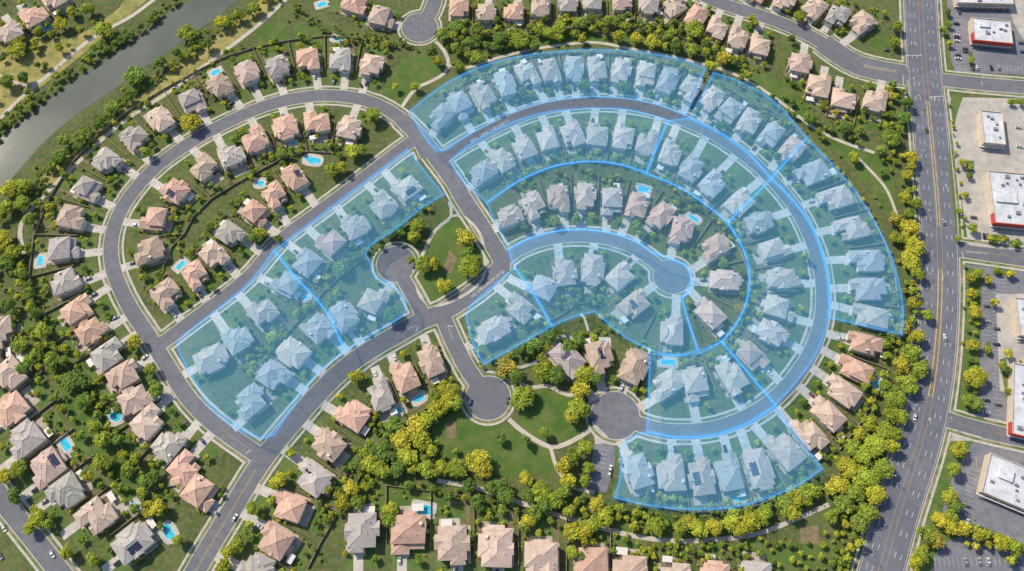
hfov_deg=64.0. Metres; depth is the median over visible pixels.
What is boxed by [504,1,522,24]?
house
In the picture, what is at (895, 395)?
tree
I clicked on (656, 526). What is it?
tree
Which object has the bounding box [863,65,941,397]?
median island
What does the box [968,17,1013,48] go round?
shop building
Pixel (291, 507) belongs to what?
house
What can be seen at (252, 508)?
tree
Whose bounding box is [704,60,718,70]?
tree
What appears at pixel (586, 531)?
tree
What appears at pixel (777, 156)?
tree
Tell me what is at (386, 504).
garden fence
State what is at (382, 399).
house
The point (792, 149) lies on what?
house
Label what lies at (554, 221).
tree
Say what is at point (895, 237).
tree
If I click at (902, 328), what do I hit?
tree
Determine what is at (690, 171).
house
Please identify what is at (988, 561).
parked car
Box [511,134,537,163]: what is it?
house
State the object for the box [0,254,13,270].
tree
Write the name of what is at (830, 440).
garden fence
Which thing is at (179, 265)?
swimming pool
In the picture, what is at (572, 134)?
house
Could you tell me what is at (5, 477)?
tree
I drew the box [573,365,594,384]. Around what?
tree
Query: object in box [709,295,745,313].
garden fence
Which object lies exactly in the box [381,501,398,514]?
tree
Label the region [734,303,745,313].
tree
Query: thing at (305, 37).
garden fence
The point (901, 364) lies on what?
tree
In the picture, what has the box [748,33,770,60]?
house
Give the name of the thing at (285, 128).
house
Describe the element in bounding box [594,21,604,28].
tree
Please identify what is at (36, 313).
tree
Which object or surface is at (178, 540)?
tree
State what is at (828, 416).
house
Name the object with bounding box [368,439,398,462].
tree
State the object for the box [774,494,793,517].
tree
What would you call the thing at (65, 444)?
swimming pool
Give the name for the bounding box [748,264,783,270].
garden fence
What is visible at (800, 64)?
house
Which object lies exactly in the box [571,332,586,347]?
tree
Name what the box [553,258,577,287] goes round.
house
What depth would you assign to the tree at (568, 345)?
518.59 m
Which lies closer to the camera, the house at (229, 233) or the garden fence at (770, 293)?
the garden fence at (770, 293)
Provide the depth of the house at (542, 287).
534.61 m
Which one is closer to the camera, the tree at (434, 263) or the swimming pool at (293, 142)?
the tree at (434, 263)
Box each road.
[0,0,1023,570]
[857,0,958,570]
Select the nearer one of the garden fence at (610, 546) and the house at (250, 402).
the garden fence at (610, 546)
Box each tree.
[0,73,13,88]
[0,179,17,197]
[0,199,13,215]
[0,228,12,246]
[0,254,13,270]
[0,297,16,311]
[0,467,11,483]
[3,243,23,258]
[6,38,26,58]
[6,486,20,505]
[8,459,25,477]
[9,335,28,352]
[12,195,30,211]
[14,179,31,193]
[14,267,28,278]
[15,362,29,374]
[17,71,28,82]
[21,21,27,29]
[21,212,34,224]
[21,286,35,299]
[22,353,34,364]
[22,523,35,535]
[25,300,35,313]
[27,504,45,528]
[29,308,42,318]
[29,347,42,358]
[32,26,42,35]
[34,321,50,338]
[43,350,57,367]
[50,150,65,162]
[52,17,67,29]
[54,42,63,51]
[56,132,69,144]
[58,355,68,366]
[58,369,88,391]
[59,543,73,559]
[66,6,74,15]
[72,128,91,140]
[72,141,83,150]
[74,391,92,409]
[79,3,94,14]
[85,552,100,567]
[86,420,99,433]
[90,454,109,469]
[91,114,104,129]
[92,21,112,37]
[92,430,111,447]
[103,99,120,114]
[111,402,121,414]
[111,434,125,445]
[120,460,135,476]
[122,65,144,84]
[122,89,134,100]
[127,334,140,347]
[129,452,142,464]
[137,473,153,486]
[139,147,150,156]
[143,362,155,374]
[148,384,163,397]
[148,498,167,516]
[150,469,159,481]
[152,55,168,66]
[171,47,179,55]
[171,534,183,545]
[175,24,204,40]
[179,112,201,131]
[198,37,212,48]
[213,15,228,27]
[216,558,231,570]
[219,545,233,558]
[230,10,244,19]
[230,533,244,552]
[245,500,260,515]
[247,2,259,13]
[247,232,260,242]
[252,227,266,238]
[265,330,281,343]
[268,471,285,490]
[276,148,287,158]
[323,163,338,175]
[332,259,348,276]
[333,491,350,509]
[337,161,346,173]
[343,478,359,496]
[345,144,360,158]
[348,369,362,383]
[350,494,364,510]
[352,251,361,261]
[357,144,367,154]
[360,454,386,473]
[365,107,380,124]
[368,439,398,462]
[374,465,390,478]
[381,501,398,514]
[381,513,395,525]
[382,306,400,323]
[383,229,393,238]
[384,415,403,434]
[389,459,407,478]
[390,217,403,234]
[390,425,411,450]
[397,448,418,465]
[405,414,426,439]
[407,230,420,242]
[409,217,425,231]
[411,430,432,451]
[415,255,431,272]
[415,460,440,478]
[418,410,436,427]
[426,398,447,417]
[426,444,438,456]
[427,388,440,403]
[429,256,440,270]
[431,56,443,64]
[435,27,447,41]
[435,278,452,292]
[435,458,448,474]
[437,380,451,395]
[439,392,459,409]
[443,489,455,502]
[445,457,467,478]
[449,19,462,32]
[449,383,461,395]
[450,41,463,54]
[450,61,465,70]
[452,397,463,410]
[456,228,475,246]
[458,254,481,277]
[459,246,474,257]
[461,36,475,47]
[462,478,476,492]
[464,49,486,63]
[465,449,491,472]
[468,492,484,512]
[471,21,482,33]
[474,462,492,478]
[482,480,498,494]
[493,31,508,43]
[493,478,508,492]
[495,355,518,378]
[497,488,514,505]
[508,369,525,384]
[509,385,535,410]
[510,31,529,48]
[513,341,526,354]
[518,469,533,486]
[519,514,535,526]
[521,488,535,503]
[524,384,534,397]
[525,335,542,354]
[527,504,541,519]
[529,40,539,50]
[530,479,551,503]
[532,352,552,382]
[538,426,549,436]
[538,497,551,514]
[541,27,553,38]
[544,329,556,344]
[546,491,563,509]
[548,216,560,226]
[548,365,566,384]
[552,19,566,33]
[555,456,571,473]
[557,484,570,498]
[560,472,575,486]
[561,504,575,518]
[562,339,577,350]
[562,522,580,541]
[564,399,589,417]
[565,408,579,424]
[565,545,579,559]
[566,447,579,465]
[570,380,591,401]
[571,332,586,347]
[573,16,587,28]
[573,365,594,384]
[576,438,592,456]
[578,78,590,89]
[578,520,593,545]
[578,546,588,560]
[579,474,591,487]
[582,461,594,474]
[582,515,604,531]
[587,12,595,21]
[589,495,603,512]
[591,373,602,384]
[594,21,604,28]
[597,506,613,526]
[603,15,613,25]
[612,30,624,40]
[617,80,632,90]
[622,21,631,30]
[629,32,641,42]
[631,219,643,230]
[644,33,661,48]
[645,516,665,536]
[665,30,674,38]
[670,39,682,52]
[672,519,687,535]
[680,513,695,528]
[685,19,703,36]
[686,43,699,55]
[688,519,708,537]
[701,38,710,47]
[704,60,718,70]
[705,518,723,536]
[714,121,726,129]
[716,51,731,63]
[718,256,728,267]
[722,508,741,532]
[733,520,749,536]
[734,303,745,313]
[740,505,760,532]
[754,503,773,525]
[773,152,781,159]
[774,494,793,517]
[784,504,801,521]
[785,485,803,506]
[793,10,805,20]
[797,480,819,505]
[803,111,818,123]
[824,509,837,524]
[825,474,850,495]
[833,494,853,513]
[835,456,863,479]
[838,121,854,133]
[843,437,862,456]
[847,482,865,504]
[848,151,859,162]
[850,514,869,533]
[852,426,865,439]
[852,466,880,487]
[853,445,872,467]
[857,501,880,524]
[860,414,880,433]
[862,433,889,458]
[865,484,888,505]
[868,372,874,381]
[873,457,895,478]
[875,145,887,154]
[876,420,895,439]
[878,378,893,390]
[881,127,902,145]
[882,401,899,425]
[883,385,907,407]
[884,439,900,453]
[888,211,900,225]
[889,36,900,46]
[890,231,901,242]
[890,427,903,440]
[891,21,901,31]
[892,353,909,373]
[893,319,910,335]
[895,110,912,123]
[896,374,918,394]
[896,408,908,424]
[898,189,911,203]
[898,218,920,238]
[899,96,914,106]
[899,344,922,361]
[901,169,914,179]
[901,249,921,270]
[902,150,918,162]
[903,207,915,218]
[904,235,925,255]
[905,296,922,308]
[906,329,925,342]
[908,553,922,570]
[909,266,925,279]
[909,359,929,378]
[910,198,921,208]
[914,545,929,562]
[915,525,940,543]
[921,309,932,320]
[928,531,945,548]
[930,511,950,527]
[941,487,959,504]
[944,509,958,522]
[944,520,964,535]
[947,462,960,476]
[947,501,965,512]
[949,440,967,459]
[957,520,971,535]
[961,394,974,406]
[962,366,989,387]
[964,339,982,350]
[968,304,982,318]
[971,397,984,410]
[972,524,985,541]
[973,268,984,277]
[992,532,1010,551]
[1008,538,1023,557]
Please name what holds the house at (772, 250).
on the ground at (224, 388)
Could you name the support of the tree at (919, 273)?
on the ground at (224, 388)
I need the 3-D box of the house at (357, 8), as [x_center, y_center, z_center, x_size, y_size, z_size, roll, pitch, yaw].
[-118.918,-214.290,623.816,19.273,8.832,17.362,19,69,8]
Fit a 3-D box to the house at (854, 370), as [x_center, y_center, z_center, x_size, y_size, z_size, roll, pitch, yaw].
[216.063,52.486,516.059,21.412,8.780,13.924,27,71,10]
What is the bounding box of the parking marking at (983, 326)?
[593,10,1023,565]
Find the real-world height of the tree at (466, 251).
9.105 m
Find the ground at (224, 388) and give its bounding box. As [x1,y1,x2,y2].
[0,0,1023,570]
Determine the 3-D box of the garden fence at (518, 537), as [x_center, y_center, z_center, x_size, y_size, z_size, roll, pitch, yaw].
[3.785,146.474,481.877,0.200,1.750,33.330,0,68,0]
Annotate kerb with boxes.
[0,0,1023,570]
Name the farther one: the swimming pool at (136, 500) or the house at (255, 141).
the house at (255, 141)
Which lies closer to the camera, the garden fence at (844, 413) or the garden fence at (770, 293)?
the garden fence at (844, 413)
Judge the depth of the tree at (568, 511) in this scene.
481.17 m
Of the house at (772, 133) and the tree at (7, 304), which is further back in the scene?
the house at (772, 133)
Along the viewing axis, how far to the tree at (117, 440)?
496.91 m
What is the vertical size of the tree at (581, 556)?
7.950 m
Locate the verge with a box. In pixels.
[0,0,1023,570]
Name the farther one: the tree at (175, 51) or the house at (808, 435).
the tree at (175, 51)
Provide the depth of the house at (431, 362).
515.05 m
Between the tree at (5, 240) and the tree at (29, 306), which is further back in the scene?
the tree at (5, 240)
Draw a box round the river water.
[0,0,237,185]
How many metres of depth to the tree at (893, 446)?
494.22 m
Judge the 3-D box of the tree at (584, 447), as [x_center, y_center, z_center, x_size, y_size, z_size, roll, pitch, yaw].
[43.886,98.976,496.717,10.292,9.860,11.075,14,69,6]
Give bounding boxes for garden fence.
[17,369,45,390]
[28,234,34,276]
[29,265,73,277]
[29,400,55,419]
[32,428,73,459]
[33,196,50,233]
[34,234,77,235]
[38,294,80,317]
[50,161,72,195]
[50,195,87,206]
[67,341,106,367]
[72,132,99,161]
[72,455,93,470]
[77,478,118,509]
[100,109,130,131]
[110,504,151,534]
[130,89,162,109]
[142,428,166,454]
[147,233,182,237]
[149,471,166,492]
[159,246,171,275]
[163,72,192,89]
[193,59,219,73]
[193,198,211,215]
[212,184,233,198]
[219,47,252,59]
[253,40,287,48]
[256,159,280,172]
[273,317,301,349]
[281,151,307,159]
[288,35,323,40]
[301,290,324,316]
[308,151,331,153]
[386,485,386,542]
[430,492,430,548]
[518,505,518,563]
[524,295,557,316]
[531,53,558,57]
[566,517,566,570]
[609,53,635,56]
[610,525,610,567]
[629,166,649,174]
[686,317,701,353]
[701,354,715,389]
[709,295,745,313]
[735,327,766,350]
[738,247,747,270]
[739,235,771,246]
[740,463,753,505]
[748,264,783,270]
[749,291,786,295]
[766,453,787,489]
[804,99,825,116]
[815,179,846,190]
[819,428,839,449]
[825,116,853,123]
[826,398,858,424]
[834,208,868,217]
[847,179,867,208]
[849,243,884,247]
[850,355,887,369]
[857,275,894,277]
[861,303,898,307]
[868,209,885,242]
[885,243,894,274]
[894,275,898,306]
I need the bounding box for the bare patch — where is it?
[443,24,818,543]
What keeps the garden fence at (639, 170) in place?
on the ground at (224, 388)
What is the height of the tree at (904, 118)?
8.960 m
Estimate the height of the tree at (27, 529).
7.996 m
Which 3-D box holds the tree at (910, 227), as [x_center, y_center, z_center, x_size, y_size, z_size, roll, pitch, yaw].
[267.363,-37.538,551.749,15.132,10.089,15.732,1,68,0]
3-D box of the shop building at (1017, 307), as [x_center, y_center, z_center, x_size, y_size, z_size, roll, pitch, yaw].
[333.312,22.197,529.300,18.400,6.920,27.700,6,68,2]
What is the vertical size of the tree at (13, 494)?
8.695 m
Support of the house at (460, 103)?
on the ground at (224, 388)
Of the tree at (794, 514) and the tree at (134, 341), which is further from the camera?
the tree at (134, 341)
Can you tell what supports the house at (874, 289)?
on the ground at (224, 388)
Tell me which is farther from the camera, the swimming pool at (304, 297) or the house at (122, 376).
the swimming pool at (304, 297)
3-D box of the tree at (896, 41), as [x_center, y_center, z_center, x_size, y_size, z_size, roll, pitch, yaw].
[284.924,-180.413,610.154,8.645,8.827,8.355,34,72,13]
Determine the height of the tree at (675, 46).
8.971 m
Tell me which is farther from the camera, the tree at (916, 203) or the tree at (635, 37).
the tree at (635, 37)
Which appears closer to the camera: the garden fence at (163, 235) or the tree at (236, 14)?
the garden fence at (163, 235)
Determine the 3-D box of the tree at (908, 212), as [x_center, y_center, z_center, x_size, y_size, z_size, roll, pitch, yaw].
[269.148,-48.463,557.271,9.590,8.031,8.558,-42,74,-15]
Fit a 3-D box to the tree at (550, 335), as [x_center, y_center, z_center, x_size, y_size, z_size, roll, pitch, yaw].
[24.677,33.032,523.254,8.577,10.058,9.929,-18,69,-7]
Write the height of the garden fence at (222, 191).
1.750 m
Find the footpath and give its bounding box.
[0,0,897,543]
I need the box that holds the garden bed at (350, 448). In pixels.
[4,0,897,570]
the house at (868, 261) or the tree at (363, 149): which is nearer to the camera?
the house at (868, 261)
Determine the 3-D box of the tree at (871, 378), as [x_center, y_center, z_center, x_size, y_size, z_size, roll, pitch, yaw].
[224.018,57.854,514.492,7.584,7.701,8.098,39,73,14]
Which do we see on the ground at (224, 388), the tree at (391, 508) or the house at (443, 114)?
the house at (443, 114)
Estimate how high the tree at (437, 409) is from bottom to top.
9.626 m
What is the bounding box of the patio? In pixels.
[0,0,891,570]
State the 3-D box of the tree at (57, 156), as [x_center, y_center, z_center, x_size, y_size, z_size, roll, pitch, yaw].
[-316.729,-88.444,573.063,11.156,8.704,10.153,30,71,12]
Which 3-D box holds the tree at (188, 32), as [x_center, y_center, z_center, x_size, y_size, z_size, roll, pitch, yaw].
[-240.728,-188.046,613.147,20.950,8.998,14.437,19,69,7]
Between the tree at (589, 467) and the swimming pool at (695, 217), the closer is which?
the tree at (589, 467)
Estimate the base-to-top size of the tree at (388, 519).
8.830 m
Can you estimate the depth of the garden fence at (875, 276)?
543.14 m
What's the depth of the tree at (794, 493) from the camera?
484.09 m
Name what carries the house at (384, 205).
on the ground at (224, 388)
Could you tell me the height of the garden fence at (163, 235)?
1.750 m
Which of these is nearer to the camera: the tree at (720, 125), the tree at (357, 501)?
the tree at (357, 501)
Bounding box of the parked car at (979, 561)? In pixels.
[977,557,981,565]
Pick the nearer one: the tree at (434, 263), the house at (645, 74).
the tree at (434, 263)
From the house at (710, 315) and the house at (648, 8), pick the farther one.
the house at (648, 8)
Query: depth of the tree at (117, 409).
504.19 m
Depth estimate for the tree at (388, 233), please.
548.41 m
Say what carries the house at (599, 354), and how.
on the ground at (224, 388)
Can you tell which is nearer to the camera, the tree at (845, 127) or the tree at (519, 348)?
the tree at (519, 348)
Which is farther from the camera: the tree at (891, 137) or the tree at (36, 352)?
the tree at (891, 137)
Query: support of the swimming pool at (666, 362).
on the ground at (224, 388)
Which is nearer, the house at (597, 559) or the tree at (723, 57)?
the house at (597, 559)
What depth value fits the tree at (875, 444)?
494.42 m
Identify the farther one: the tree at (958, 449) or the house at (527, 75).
the house at (527, 75)
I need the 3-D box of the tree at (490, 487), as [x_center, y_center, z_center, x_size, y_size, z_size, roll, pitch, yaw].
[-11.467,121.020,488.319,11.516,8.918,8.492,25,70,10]
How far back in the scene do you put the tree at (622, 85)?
592.51 m
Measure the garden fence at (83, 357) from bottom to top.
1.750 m
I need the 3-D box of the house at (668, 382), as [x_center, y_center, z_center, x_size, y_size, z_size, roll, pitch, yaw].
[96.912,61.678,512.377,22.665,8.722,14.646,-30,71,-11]
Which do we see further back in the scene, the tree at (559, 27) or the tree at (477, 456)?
the tree at (559, 27)
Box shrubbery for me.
[0,0,1021,570]
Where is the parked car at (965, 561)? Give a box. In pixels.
[963,557,967,565]
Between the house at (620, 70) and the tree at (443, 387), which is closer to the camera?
the tree at (443, 387)
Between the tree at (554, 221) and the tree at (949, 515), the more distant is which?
the tree at (554, 221)
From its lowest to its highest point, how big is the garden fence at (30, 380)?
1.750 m
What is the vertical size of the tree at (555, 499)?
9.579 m
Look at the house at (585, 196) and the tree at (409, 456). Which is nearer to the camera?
the tree at (409, 456)
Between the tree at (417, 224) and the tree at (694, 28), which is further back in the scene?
the tree at (694, 28)
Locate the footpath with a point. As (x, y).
(522, 384)
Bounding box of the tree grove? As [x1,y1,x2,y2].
[0,0,1023,570]
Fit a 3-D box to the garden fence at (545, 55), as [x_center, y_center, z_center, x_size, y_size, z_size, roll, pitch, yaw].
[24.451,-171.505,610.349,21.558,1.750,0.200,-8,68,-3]
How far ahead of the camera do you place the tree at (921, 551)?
471.36 m
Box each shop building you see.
[953,0,1013,9]
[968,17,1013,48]
[976,110,1005,149]
[976,453,1023,513]
[983,170,1023,229]
[1006,362,1023,439]
[1010,297,1023,339]
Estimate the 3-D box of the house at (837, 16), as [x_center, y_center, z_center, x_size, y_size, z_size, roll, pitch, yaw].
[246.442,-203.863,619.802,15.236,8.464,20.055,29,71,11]
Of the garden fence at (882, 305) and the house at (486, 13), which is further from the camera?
the house at (486, 13)
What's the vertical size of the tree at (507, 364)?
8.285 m
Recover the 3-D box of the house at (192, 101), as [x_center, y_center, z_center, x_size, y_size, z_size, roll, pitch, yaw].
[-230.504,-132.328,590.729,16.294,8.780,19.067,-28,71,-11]
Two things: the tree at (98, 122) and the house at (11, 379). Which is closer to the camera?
the house at (11, 379)
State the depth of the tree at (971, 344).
520.11 m
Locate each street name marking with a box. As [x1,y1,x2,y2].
[471,120,508,141]
[471,271,504,297]
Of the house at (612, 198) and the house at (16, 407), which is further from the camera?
the house at (612, 198)
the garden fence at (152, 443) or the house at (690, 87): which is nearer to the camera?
the garden fence at (152, 443)
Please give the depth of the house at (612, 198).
558.59 m
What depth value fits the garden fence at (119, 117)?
589.26 m
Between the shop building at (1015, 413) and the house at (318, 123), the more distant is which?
the house at (318, 123)
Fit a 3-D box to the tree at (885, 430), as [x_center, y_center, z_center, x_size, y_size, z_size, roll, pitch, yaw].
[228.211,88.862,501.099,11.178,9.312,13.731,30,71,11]
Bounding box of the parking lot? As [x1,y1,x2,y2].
[588,0,1023,570]
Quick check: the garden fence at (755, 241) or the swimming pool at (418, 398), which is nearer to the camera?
the swimming pool at (418, 398)
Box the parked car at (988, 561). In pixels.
[986,557,990,565]
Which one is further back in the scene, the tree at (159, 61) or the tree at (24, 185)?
the tree at (159, 61)
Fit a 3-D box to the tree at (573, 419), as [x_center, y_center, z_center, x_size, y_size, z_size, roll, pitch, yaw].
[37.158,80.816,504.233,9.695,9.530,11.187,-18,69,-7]
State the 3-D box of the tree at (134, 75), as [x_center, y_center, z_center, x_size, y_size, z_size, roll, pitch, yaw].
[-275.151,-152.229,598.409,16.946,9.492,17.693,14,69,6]
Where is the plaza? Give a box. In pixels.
[592,0,1023,443]
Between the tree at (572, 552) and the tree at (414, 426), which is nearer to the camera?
the tree at (572, 552)
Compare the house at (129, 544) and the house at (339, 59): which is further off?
the house at (339, 59)
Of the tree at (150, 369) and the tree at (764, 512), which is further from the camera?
the tree at (150, 369)
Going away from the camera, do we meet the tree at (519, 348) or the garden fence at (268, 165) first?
the tree at (519, 348)
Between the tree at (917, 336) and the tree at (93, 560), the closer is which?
the tree at (93, 560)
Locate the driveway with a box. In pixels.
[0,0,885,570]
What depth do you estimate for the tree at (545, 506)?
481.97 m
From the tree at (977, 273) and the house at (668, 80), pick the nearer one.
the tree at (977, 273)
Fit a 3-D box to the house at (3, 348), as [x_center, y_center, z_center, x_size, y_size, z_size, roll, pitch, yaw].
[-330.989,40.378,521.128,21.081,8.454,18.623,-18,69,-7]
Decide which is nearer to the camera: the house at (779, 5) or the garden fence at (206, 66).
the garden fence at (206, 66)
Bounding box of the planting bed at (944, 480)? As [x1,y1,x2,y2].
[918,8,1023,570]
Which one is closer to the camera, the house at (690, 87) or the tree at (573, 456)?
the tree at (573, 456)
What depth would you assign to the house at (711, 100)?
588.87 m
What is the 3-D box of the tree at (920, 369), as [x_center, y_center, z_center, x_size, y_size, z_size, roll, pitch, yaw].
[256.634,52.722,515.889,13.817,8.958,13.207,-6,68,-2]
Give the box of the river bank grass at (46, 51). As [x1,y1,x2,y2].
[0,0,281,188]
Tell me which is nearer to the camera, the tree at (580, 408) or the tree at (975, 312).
the tree at (580, 408)
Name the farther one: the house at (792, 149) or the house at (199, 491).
the house at (792, 149)
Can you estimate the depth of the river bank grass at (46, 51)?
609.96 m
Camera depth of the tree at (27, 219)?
551.92 m
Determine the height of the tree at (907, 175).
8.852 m
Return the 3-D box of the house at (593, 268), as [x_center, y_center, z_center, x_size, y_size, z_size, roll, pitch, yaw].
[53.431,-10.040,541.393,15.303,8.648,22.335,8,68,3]
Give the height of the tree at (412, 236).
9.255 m
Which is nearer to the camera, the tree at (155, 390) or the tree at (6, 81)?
the tree at (155, 390)
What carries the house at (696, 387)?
on the ground at (224, 388)
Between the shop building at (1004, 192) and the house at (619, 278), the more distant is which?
the shop building at (1004, 192)
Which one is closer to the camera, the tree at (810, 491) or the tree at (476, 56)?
the tree at (810, 491)
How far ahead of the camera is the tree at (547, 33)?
609.55 m
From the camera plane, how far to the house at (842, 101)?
588.91 m
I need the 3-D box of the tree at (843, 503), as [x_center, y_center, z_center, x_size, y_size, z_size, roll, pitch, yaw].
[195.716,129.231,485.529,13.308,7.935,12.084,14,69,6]
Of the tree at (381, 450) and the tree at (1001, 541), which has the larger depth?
the tree at (381, 450)
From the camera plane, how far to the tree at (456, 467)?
489.75 m
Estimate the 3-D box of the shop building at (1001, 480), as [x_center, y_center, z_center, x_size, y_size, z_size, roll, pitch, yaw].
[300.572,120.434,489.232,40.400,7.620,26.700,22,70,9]
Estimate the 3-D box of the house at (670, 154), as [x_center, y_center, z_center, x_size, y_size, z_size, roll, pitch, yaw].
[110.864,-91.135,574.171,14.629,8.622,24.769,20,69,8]
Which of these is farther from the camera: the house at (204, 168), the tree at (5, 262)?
the house at (204, 168)
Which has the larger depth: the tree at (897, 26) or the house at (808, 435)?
the tree at (897, 26)
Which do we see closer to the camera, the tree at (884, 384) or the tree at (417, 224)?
the tree at (884, 384)
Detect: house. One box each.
[0,19,26,46]
[0,315,15,342]
[0,341,10,361]
[0,354,29,391]
[0,390,33,428]
[9,418,54,459]
[17,6,51,31]
[29,446,69,490]
[41,0,70,17]
[44,469,87,509]
[47,236,80,262]
[50,266,83,297]
[55,204,87,231]
[59,293,94,326]
[70,175,103,203]
[73,491,120,535]
[74,316,110,347]
[86,335,124,372]
[90,146,124,174]
[104,358,141,391]
[110,517,157,565]
[116,384,155,416]
[118,125,150,153]
[129,401,164,440]
[133,235,166,267]
[138,207,169,231]
[145,105,176,134]
[150,277,182,311]
[150,431,188,468]
[158,177,195,206]
[165,449,200,489]
[177,87,207,114]
[179,473,218,512]
[181,258,209,291]
[189,151,218,183]
[192,342,230,375]
[198,238,231,268]
[205,72,234,100]
[215,219,247,246]
[216,145,247,170]
[220,326,255,356]
[233,59,260,87]
[235,382,267,421]
[236,551,276,570]
[239,198,270,227]
[241,124,269,155]
[245,298,280,326]
[254,359,293,389]
[257,520,296,564]
[261,180,287,211]
[265,54,290,82]
[269,270,303,299]
[271,113,299,142]
[273,490,307,524]
[276,336,312,369]
[280,163,309,193]
[291,247,324,281]
[296,46,319,73]
[296,457,332,498]
[303,110,330,140]
[304,312,337,345]
[310,427,347,462]
[314,229,346,257]
[326,300,359,334]
[329,47,350,74]
[332,399,371,435]
[336,115,361,144]
[339,214,371,246]
[340,0,368,17]
[344,506,379,552]
[357,287,390,320]
[359,53,384,78]
[367,5,394,29]
[367,374,397,415]
[369,188,399,221]
[389,361,420,394]
[390,175,426,203]
[390,504,425,554]
[416,342,445,383]
[429,102,455,133]
[434,519,469,564]
[446,89,474,122]
[449,0,468,20]
[469,79,496,112]
[469,158,498,188]
[475,315,511,346]
[476,2,495,23]
[477,524,513,567]
[487,147,516,176]
[493,68,516,99]
[495,203,524,230]
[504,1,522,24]
[505,291,540,325]
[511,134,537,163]
[513,59,541,87]
[520,190,545,222]
[524,274,558,303]
[524,539,558,570]
[531,0,549,19]
[535,125,560,153]
[538,57,561,85]
[547,183,569,214]
[548,342,586,379]
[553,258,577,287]
[557,0,577,15]
[559,119,585,149]
[564,56,583,84]
[574,547,609,570]
[575,183,596,211]
[581,253,604,286]
[583,0,601,13]
[584,338,613,374]
[586,122,608,150]
[587,54,607,84]
[602,183,622,215]
[604,260,635,293]
[610,57,632,85]
[612,0,632,13]
[612,123,634,151]
[612,547,647,570]
[618,288,650,323]
[618,347,650,385]
[622,451,654,493]
[624,191,649,220]
[634,130,659,157]
[635,60,655,88]
[639,0,658,17]
[645,201,677,230]
[652,366,684,402]
[655,66,679,97]
[656,137,682,169]
[656,454,686,491]
[657,0,686,20]
[660,314,682,346]
[660,555,691,570]
[669,216,694,246]
[677,154,704,184]
[678,74,702,105]
[680,365,708,402]
[683,3,708,25]
[687,457,715,495]
[693,168,725,200]
[693,296,727,337]
[699,85,725,115]
[700,554,729,570]
[701,233,734,264]
[706,15,728,43]
[709,269,740,291]
[713,96,747,123]
[713,452,745,497]
[714,354,749,396]
[722,187,755,217]
[725,24,748,52]
[734,106,762,136]
[735,340,770,371]
[741,447,775,490]
[741,560,771,570]
[742,211,774,235]
[743,0,763,4]
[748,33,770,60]
[749,317,789,348]
[755,120,785,148]
[757,237,792,262]
[760,293,793,321]
[763,432,806,471]
[765,266,799,290]
[772,0,795,11]
[774,133,807,163]
[786,52,812,78]
[788,419,829,460]
[794,158,836,186]
[800,0,828,24]
[805,73,831,102]
[809,394,847,438]
[814,184,854,211]
[823,5,851,28]
[826,372,862,409]
[829,87,855,113]
[831,215,871,241]
[838,353,874,384]
[846,250,884,273]
[846,330,884,359]
[848,9,876,38]
[848,277,887,301]
[851,302,893,330]
[861,88,888,114]
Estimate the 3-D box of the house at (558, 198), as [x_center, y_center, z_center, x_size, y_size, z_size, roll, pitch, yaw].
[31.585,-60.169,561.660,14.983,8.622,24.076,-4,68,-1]
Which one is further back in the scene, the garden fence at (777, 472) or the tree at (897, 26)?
the tree at (897, 26)
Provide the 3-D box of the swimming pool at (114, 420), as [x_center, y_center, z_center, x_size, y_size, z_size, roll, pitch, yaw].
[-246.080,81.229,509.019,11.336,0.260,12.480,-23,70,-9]
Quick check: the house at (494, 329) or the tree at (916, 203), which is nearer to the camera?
the house at (494, 329)
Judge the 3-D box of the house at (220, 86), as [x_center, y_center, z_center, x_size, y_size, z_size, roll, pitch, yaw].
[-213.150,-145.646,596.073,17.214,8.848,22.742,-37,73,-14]
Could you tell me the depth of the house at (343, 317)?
526.65 m
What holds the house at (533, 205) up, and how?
on the ground at (224, 388)
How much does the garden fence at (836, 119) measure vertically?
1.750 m
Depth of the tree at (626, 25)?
613.33 m
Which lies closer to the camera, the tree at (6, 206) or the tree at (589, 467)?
the tree at (589, 467)
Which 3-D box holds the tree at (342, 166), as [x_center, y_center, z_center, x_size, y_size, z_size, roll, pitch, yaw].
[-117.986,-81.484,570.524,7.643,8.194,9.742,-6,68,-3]
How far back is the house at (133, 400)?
505.84 m
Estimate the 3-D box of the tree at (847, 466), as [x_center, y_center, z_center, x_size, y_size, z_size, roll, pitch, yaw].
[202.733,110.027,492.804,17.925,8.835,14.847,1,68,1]
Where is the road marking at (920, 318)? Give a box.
[196,0,1020,570]
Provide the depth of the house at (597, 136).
577.33 m
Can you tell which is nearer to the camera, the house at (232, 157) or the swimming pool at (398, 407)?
the swimming pool at (398, 407)
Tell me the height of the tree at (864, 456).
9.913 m
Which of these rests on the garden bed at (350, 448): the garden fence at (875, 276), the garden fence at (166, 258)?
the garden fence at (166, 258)
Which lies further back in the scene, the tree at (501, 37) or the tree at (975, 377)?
the tree at (501, 37)
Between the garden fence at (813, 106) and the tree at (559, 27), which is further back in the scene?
the tree at (559, 27)
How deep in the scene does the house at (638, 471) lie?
489.66 m
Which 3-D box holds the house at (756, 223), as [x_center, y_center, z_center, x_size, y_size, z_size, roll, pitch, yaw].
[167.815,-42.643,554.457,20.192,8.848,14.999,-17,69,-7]
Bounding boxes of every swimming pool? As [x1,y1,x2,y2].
[33,252,46,268]
[42,23,53,31]
[56,434,75,455]
[106,407,125,426]
[126,497,143,517]
[158,520,179,544]
[171,256,190,273]
[207,65,224,76]
[253,177,266,188]
[288,139,298,147]
[300,293,311,302]
[302,153,323,166]
[314,0,329,9]
[329,33,346,43]
[387,402,407,416]
[409,390,428,406]
[410,499,436,518]
[584,11,602,16]
[597,337,610,346]
[634,182,652,194]
[657,356,678,368]
[685,211,702,224]
[727,489,747,505]
[870,376,884,392]
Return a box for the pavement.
[0,0,1023,570]

